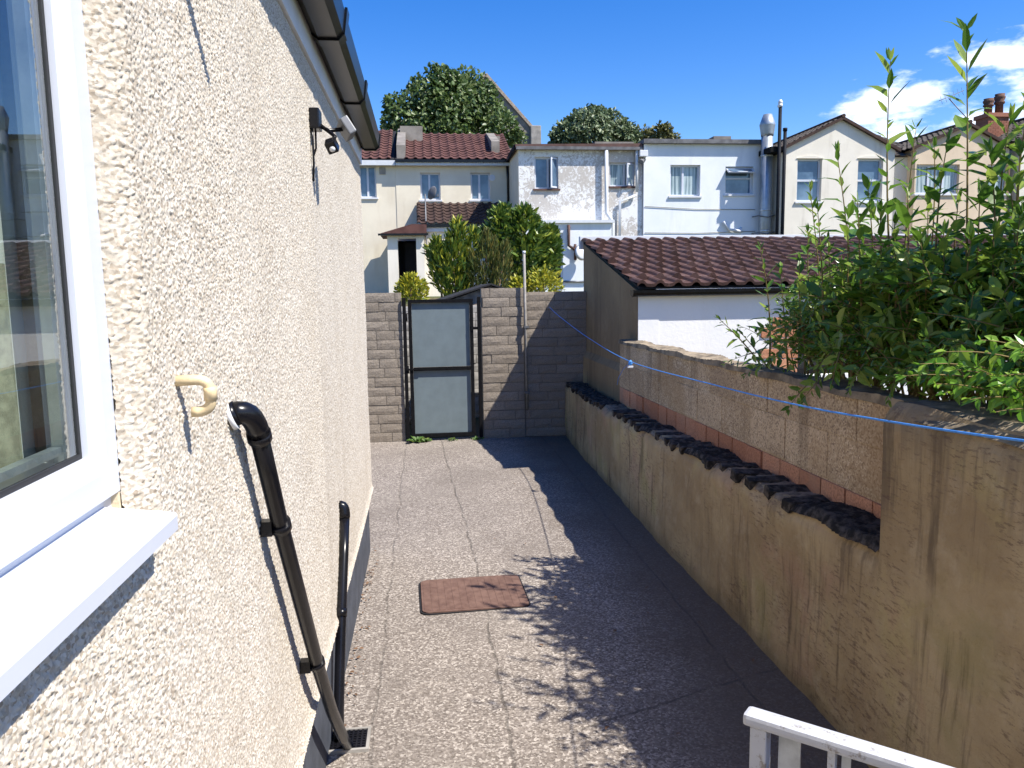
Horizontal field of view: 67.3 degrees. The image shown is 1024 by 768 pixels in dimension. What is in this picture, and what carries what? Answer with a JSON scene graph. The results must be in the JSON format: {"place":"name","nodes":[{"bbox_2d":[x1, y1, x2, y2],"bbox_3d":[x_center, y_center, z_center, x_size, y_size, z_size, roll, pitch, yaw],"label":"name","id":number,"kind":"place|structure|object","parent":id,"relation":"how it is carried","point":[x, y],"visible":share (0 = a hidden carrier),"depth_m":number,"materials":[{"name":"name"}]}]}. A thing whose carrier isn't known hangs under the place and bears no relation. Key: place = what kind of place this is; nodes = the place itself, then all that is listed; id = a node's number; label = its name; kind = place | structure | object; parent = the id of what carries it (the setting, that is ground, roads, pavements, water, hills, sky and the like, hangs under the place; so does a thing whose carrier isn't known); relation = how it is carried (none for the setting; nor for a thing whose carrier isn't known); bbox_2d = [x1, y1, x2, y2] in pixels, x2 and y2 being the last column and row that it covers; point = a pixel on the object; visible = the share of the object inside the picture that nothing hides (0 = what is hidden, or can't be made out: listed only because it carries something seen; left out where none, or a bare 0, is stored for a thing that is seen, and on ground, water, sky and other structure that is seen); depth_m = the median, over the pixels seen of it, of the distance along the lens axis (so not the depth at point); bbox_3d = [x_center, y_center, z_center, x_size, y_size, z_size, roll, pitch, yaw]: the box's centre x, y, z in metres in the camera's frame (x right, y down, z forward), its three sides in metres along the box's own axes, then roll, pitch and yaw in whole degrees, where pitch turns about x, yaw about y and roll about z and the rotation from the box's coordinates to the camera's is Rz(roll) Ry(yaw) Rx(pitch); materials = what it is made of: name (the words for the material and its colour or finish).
{"place":"outdoors","nodes":[
{"label":"outdoors","id":0,"kind":"place"},
{"bbox_2d":[477,73,540,149],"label":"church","id":1,"kind":"structure","parent":0,"point":[532,132],"depth_m":56.38,"materials":[{"name":"grey stone"}]},
{"bbox_2d":[326,435,868,767],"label":"yard paving","id":2,"kind":"structure","parent":0,"point":[502,688],"depth_m":4.00,"materials":[{"name":"concrete"}]},
{"bbox_2d":[329,726,370,754],"bbox_3d":[-0.669,1.450,3.126,0.180,0.016,0.160,-2,7,-6],"label":"drain gully","id":3,"kind":"object","parent":2,"relation":"on","point":[360,737],"visible":0.63,"depth_m":3.11,"materials":[{"name":"black plastic"}]},
{"bbox_2d":[402,298,409,441],"bbox_3d":[-1.274,-0.163,9.250,0.042,1.735,0.045,-2,7,-6],"label":"gate post","id":4,"kind":"object","parent":2,"relation":"on","point":[405,368],"visible":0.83,"depth_m":9.22,"materials":[{"name":"black metal"}]},
{"bbox_2d":[406,299,476,437],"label":"metal gate","id":5,"kind":"structure","parent":4,"relation":"attached to","point":[441,333],"depth_m":9.30,"materials":[{"name":"grey metal"}]},
{"bbox_2d":[406,435,431,441],"bbox_3d":[-1.136,0.659,9.291,0.332,0.077,0.224,-7,9,-41],"label":"weed","id":6,"kind":"object","parent":2,"relation":"on","point":[418,439],"visible":1,"depth_m":9.30,"materials":[{"name":"green plant"}]},
{"bbox_2d":[419,575,530,615],"bbox_3d":[-0.235,1.264,4.629,0.647,0.023,0.530,-2,7,-6],"label":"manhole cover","id":7,"kind":"object","parent":2,"relation":"on","point":[462,595],"visible":1,"depth_m":4.59,"materials":[{"name":"metal"}]},
{"bbox_2d":[477,297,482,438],"bbox_3d":[-0.390,-0.189,9.349,0.042,1.735,0.045,-2,7,-6],"label":"gate post","id":8,"kind":"object","parent":2,"relation":"on","point":[479,368],"visible":0.91,"depth_m":9.33,"materials":[{"name":"black metal"}]},
{"bbox_2d":[344,464,753,733],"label":"leaf litter","id":9,"kind":"object","parent":2,"relation":"on","point":[352,671],"visible":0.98,"depth_m":3.94,"materials":[{"name":"brown plant"}]},
{"bbox_2d":[565,382,1023,767],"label":"rendered garden wall","id":10,"kind":"structure","parent":2,"relation":"on","point":[899,625],"depth_m":2.83,"materials":[{"name":"beige concrete"}]},
{"bbox_2d":[743,706,953,767],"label":"handrail","id":11,"kind":"object","parent":2,"relation":"on","point":[792,734],"visible":1,"depth_m":1.42,"materials":[{"name":"white metal"}]},
{"bbox_2d":[401,296,822,438],"bbox_3d":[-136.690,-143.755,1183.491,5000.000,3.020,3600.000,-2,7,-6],"label":"ground","id":12,"kind":"structure","parent":0,"point":[476,418],"depth_m":9.81,"materials":[{"name":"grey concrete"}]},
{"bbox_2d":[0,0,380,767],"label":"bungalow","id":13,"kind":"object","parent":12,"relation":"on","point":[170,210],"visible":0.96,"depth_m":1.22,"materials":[{"name":"paint"}]},
{"bbox_2d":[0,0,177,701],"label":"window","id":14,"kind":"structure","parent":13,"relation":"in","point":[65,549],"depth_m":0.97,"materials":[{"name":"white plastic"}]},
{"bbox_2d":[174,375,217,416],"bbox_3d":[-0.514,0.019,1.252,0.064,0.071,0.032,-4,8,-24],"label":"overflow pipe","id":15,"kind":"object","parent":13,"relation":"attached to","point":[209,393],"visible":1,"depth_m":1.25,"materials":[{"name":"beige plastic"}]},
{"bbox_2d":[226,401,352,749],"bbox_3d":[-0.610,0.748,2.311,0.082,1.597,1.370,-2,7,-6],"label":"waste pipe","id":16,"kind":"object","parent":13,"relation":"attached to","point":[250,418],"visible":0.98,"depth_m":1.86,"materials":[{"name":"black plastic"}]},
{"bbox_2d":[309,107,355,181],"bbox_3d":[-0.671,-0.892,2.886,0.175,0.265,0.124,-4,8,-25],"label":"security floodlight","id":17,"kind":"object","parent":13,"relation":"attached to","point":[346,128],"visible":1,"depth_m":2.86,"materials":[{"name":"black plastic"}]},
{"bbox_2d":[334,501,349,739],"bbox_3d":[-0.729,0.982,3.275,0.072,0.884,0.460,-2,7,-6],"label":"waste pipe","id":18,"kind":"object","parent":13,"relation":"attached to","point":[340,644],"visible":0.86,"depth_m":3.23,"materials":[{"name":"black plastic"}]},
{"bbox_2d":[359,129,396,292],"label":"terraced house","id":19,"kind":"structure","parent":12,"relation":"on","point":[378,188],"depth_m":29.09,"materials":[{"name":"beige paint"}]},
{"bbox_2d":[360,166,377,198],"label":"window","id":20,"kind":"structure","parent":19,"relation":"in","point":[367,173],"depth_m":29.01,"materials":[{"name":"glass"}]},
{"bbox_2d":[365,293,405,441],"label":"block wall","id":21,"kind":"structure","parent":12,"relation":"on","point":[386,399],"depth_m":9.23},
{"bbox_2d":[393,271,429,304],"bbox_3d":[-1.613,-0.971,12.438,0.612,1.715,0.688,-2,7,-6],"label":"yellow bush","id":22,"kind":"object","parent":12,"relation":"on","point":[409,279],"visible":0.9,"depth_m":12.24,"materials":[{"name":"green plant"}]},
{"bbox_2d":[402,305,481,419],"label":"block wall","id":23,"kind":"structure","parent":12,"relation":"on","point":[476,362],"depth_m":9.96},
{"bbox_2d":[378,126,509,297],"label":"terraced house","id":24,"kind":"structure","parent":12,"relation":"on","point":[466,176],"depth_m":29.12,"materials":[{"name":"beige paint"}]},
{"bbox_2d":[398,241,416,296],"bbox_3d":[-3.785,-4.013,28.125,0.835,2.424,0.700,-2,7,-6],"label":"porch door","id":25,"kind":"structure","parent":24,"relation":"in","point":[407,258],"depth_m":27.77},
{"bbox_2d":[419,173,441,201],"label":"window","id":26,"kind":"structure","parent":24,"relation":"in","point":[427,180],"depth_m":29.26,"materials":[{"name":"glass"}]},
{"bbox_2d":[424,186,438,243],"bbox_3d":[-2.856,-5.810,27.520,0.502,2.513,0.488,-2,7,-6],"label":"satellite dish","id":27,"kind":"object","parent":24,"relation":"attached to","point":[432,192],"visible":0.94,"depth_m":27.36,"materials":[{"name":"grey metal"}]},
{"bbox_2d":[469,173,491,201],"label":"window","id":28,"kind":"structure","parent":24,"relation":"in","point":[480,182],"depth_m":29.48,"materials":[{"name":"glass"}]},
{"bbox_2d":[420,214,482,296],"bbox_3d":[-1.091,-1.729,13.755,1.208,2.573,0.874,2,8,23],"label":"golden conifer","id":29,"kind":"object","parent":12,"relation":"on","point":[445,270],"visible":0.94,"depth_m":13.48,"materials":[{"name":"green plant"}]},
{"bbox_2d":[379,61,528,147],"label":"broadleaf tree","id":30,"kind":"object","parent":12,"relation":"on","point":[451,101],"visible":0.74,"depth_m":41.47,"materials":[{"name":"green plant"}]},
{"bbox_2d":[438,283,504,304],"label":"garden shed","id":31,"kind":"structure","parent":12,"relation":"on","point":[473,293],"depth_m":10.54,"materials":[{"name":"fabric"}]},
{"bbox_2d":[465,226,512,287],"bbox_3d":[-0.392,-1.584,13.577,0.869,2.396,0.464,0,7,9],"label":"bronzed conifer","id":32,"kind":"object","parent":12,"relation":"on","point":[493,272],"visible":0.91,"depth_m":13.42,"materials":[{"name":"green plant"}]},
{"bbox_2d":[475,200,565,291],"bbox_3d":[0.242,-2.034,14.558,1.589,2.842,1.608,3,8,31],"label":"laurel bush","id":33,"kind":"object","parent":12,"relation":"on","point":[515,223],"visible":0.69,"depth_m":14.08,"materials":[{"name":"green plant"}]},
{"bbox_2d":[480,288,585,437],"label":"block wall","id":34,"kind":"structure","parent":12,"relation":"on","point":[556,347],"depth_m":9.42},
{"bbox_2d":[522,251,529,408],"bbox_3d":[0.168,-0.647,9.334,0.063,1.911,0.092,-2,7,-6],"label":"washing line pole","id":35,"kind":"object","parent":34,"relation":"attached to","point":[526,392],"visible":1,"depth_m":9.29,"materials":[{"name":"grey metal"}]},
{"bbox_2d":[549,307,1023,441],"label":"washing line","id":36,"kind":"object","parent":34,"relation":"attached to","point":[630,362],"visible":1,"depth_m":2.63,"materials":[{"name":"blue plastic"}]},
{"bbox_2d":[507,263,565,291],"bbox_3d":[0.394,-1.087,12.738,1.011,1.811,0.798,-2,7,-6],"label":"yellow bush","id":37,"kind":"object","parent":12,"relation":"on","point":[543,274],"visible":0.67,"depth_m":12.54,"materials":[{"name":"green plant"}]},
{"bbox_2d":[506,142,642,291],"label":"terraced house","id":38,"kind":"structure","parent":12,"relation":"on","point":[574,192],"depth_m":26.77,"materials":[{"name":"white paint"}]},
{"bbox_2d":[533,157,559,190],"bbox_3d":[1.192,-7.284,26.644,0.951,1.139,0.330,-2,7,-6],"label":"window","id":39,"kind":"structure","parent":38,"relation":"in","point":[546,168],"depth_m":26.72,"materials":[{"name":"glass"}]},
{"bbox_2d":[541,233,564,283],"bbox_3d":[1.375,-4.331,26.482,0.886,1.726,0.180,-2,7,-6],"label":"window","id":40,"kind":"structure","parent":38,"relation":"in","point":[561,275],"depth_m":26.59,"materials":[{"name":"white plastic"}]},
{"bbox_2d":[575,245,583,259],"bbox_3d":[2.363,-4.477,26.246,0.337,0.520,0.550,1,7,17],"label":"satellite dish","id":41,"kind":"object","parent":38,"relation":"attached to","point":[579,253],"visible":0.73,"depth_m":26.08,"materials":[{"name":"paint"}]},
{"bbox_2d":[608,163,634,187],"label":"window","id":42,"kind":"structure","parent":38,"relation":"in","point":[621,174],"depth_m":27.03,"materials":[{"name":"glass"}]},
{"bbox_2d":[547,103,642,143],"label":"broadleaf tree","id":43,"kind":"object","parent":12,"relation":"on","point":[593,123],"visible":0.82,"depth_m":47.83,"materials":[{"name":"green plant"}]},
{"bbox_2d":[637,120,680,140],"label":"broadleaf tree","id":44,"kind":"object","parent":12,"relation":"on","point":[662,130],"visible":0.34,"depth_m":52.49,"materials":[{"name":"green plant"}]},
{"bbox_2d":[638,136,760,288],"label":"terraced house","id":45,"kind":"structure","parent":12,"relation":"on","point":[710,186],"depth_m":27.20,"materials":[{"name":"white paint"}]},
{"bbox_2d":[639,150,647,156],"bbox_3d":[4.563,-8.008,26.712,0.287,0.215,0.170,-2,7,-6],"label":"alarm box","id":46,"kind":"object","parent":45,"relation":"attached to","point":[643,153],"visible":1,"depth_m":26.63,"materials":[{"name":"white plastic"}]},
{"bbox_2d":[668,165,701,197],"bbox_3d":[6.099,-7.149,27.151,1.211,1.132,0.240,-2,7,-6],"label":"window","id":47,"kind":"structure","parent":45,"relation":"in","point":[684,179],"depth_m":27.23,"materials":[{"name":"glass"}]},
{"bbox_2d":[723,167,754,195],"bbox_3d":[8.077,-7.196,27.277,1.147,1.030,0.430,-2,7,-6],"label":"window","id":48,"kind":"structure","parent":45,"relation":"in","point":[738,180],"depth_m":27.45,"materials":[{"name":"glass"}]},
{"bbox_2d":[618,339,928,518],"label":"concrete block wall","id":49,"kind":"structure","parent":12,"relation":"on","point":[833,457],"depth_m":4.22,"materials":[{"name":"brown concrete"}]},
{"bbox_2d":[579,233,1008,401],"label":"garage","id":50,"kind":"structure","parent":12,"relation":"on","point":[639,288],"depth_m":7.77,"materials":[{"name":"white paint"}]},
{"bbox_2d":[797,317,857,373],"bbox_3d":[3.473,-0.401,7.620,1.500,0.566,0.064,-2,7,-6],"label":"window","id":51,"kind":"structure","parent":50,"relation":"in","point":[800,367],"depth_m":7.58,"materials":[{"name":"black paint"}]},
{"bbox_2d":[759,114,900,234],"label":"gabled house","id":52,"kind":"structure","parent":12,"relation":"on","point":[809,150],"depth_m":26.81,"materials":[{"name":"beige paint"}]},
{"bbox_2d":[751,114,775,287],"bbox_3d":[8.962,-6.308,27.205,0.724,6.226,0.572,-2,7,-6],"label":"metal flue","id":53,"kind":"object","parent":52,"relation":"attached to","point":[767,125],"visible":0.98,"depth_m":26.92,"materials":[{"name":"metal"}]},
{"bbox_2d":[775,99,782,234],"bbox_3d":[9.155,-6.392,26.491,0.171,6.561,0.152,-2,7,-6],"label":"soil pipe","id":54,"kind":"object","parent":52,"relation":"attached to","point":[780,104],"visible":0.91,"depth_m":26.31,"materials":[{"name":"black plastic"}]},
{"bbox_2d":[780,128,786,234],"bbox_3d":[9.361,-5.937,26.570,0.143,5.634,0.150,-2,7,-6],"label":"soil pipe","id":55,"kind":"object","parent":52,"relation":"attached to","point":[783,178],"visible":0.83,"depth_m":26.40,"materials":[{"name":"black plastic"}]},
{"bbox_2d":[795,159,822,202],"bbox_3d":[10.315,-7.057,26.757,1.018,1.523,0.240,-2,7,-6],"label":"window","id":56,"kind":"structure","parent":52,"relation":"in","point":[808,170],"depth_m":26.84,"materials":[{"name":"glass"}]},
{"bbox_2d":[855,159,883,202],"bbox_3d":[12.542,-7.123,27.006,1.050,1.536,0.240,-2,7,-6],"label":"window","id":57,"kind":"structure","parent":52,"relation":"in","point":[869,167],"depth_m":27.07,"materials":[{"name":"glass"}]},
{"bbox_2d":[715,14,1023,415],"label":"leafy shrub","id":58,"kind":"object","parent":12,"relation":"on","point":[882,313],"visible":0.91,"depth_m":3.19,"materials":[{"name":"green plant"}]},
{"bbox_2d":[876,120,1012,233],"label":"gabled house","id":59,"kind":"structure","parent":12,"relation":"on","point":[924,155],"depth_m":27.41,"materials":[{"name":"beige paint"}]},
{"bbox_2d":[912,165,957,195],"bbox_3d":[15.091,-7.247,27.336,1.759,1.081,0.240,-2,7,-6],"label":"window","id":60,"kind":"structure","parent":59,"relation":"in","point":[949,180],"depth_m":27.41,"materials":[{"name":"glass"}]},
{"bbox_2d":[939,88,965,116],"bbox_3d":[15.932,-10.105,27.604,1.826,1.389,0.461,-6,9,-36],"label":"television aerial","id":61,"kind":"object","parent":59,"relation":"attached to","point":[952,102],"visible":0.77,"depth_m":27.60,"materials":[{"name":"grey metal"}]},
{"bbox_2d":[988,165,1009,194],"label":"window","id":62,"kind":"structure","parent":59,"relation":"in","point":[998,184],"depth_m":27.71,"materials":[{"name":"glass"}]},
{"bbox_2d":[894,330,1023,422],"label":"bright shrub","id":63,"kind":"object","parent":12,"relation":"on","point":[1011,381],"visible":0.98,"depth_m":2.39,"materials":[{"name":"green plant"}]},
{"bbox_2d":[999,118,1023,231],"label":"gabled house","id":64,"kind":"structure","parent":12,"relation":"on","point":[1012,126],"depth_m":27.79,"materials":[{"name":"white plastic"}]},
{"bbox_2d":[973,93,1008,136],"bbox_3d":[18.654,-9.706,29.922,0.967,3.015,0.820,-2,7,-6],"label":"brick chimney","id":65,"kind":"object","parent":64,"relation":"on","point":[984,119],"visible":0.34,"depth_m":29.57,"materials":[{"name":"brick"}]},
{"bbox_2d":[342,0,1023,143],"label":"sky","id":66,"kind":"structure","parent":0,"point":[707,69],"materials":[{"name":"blue"}]}
]}

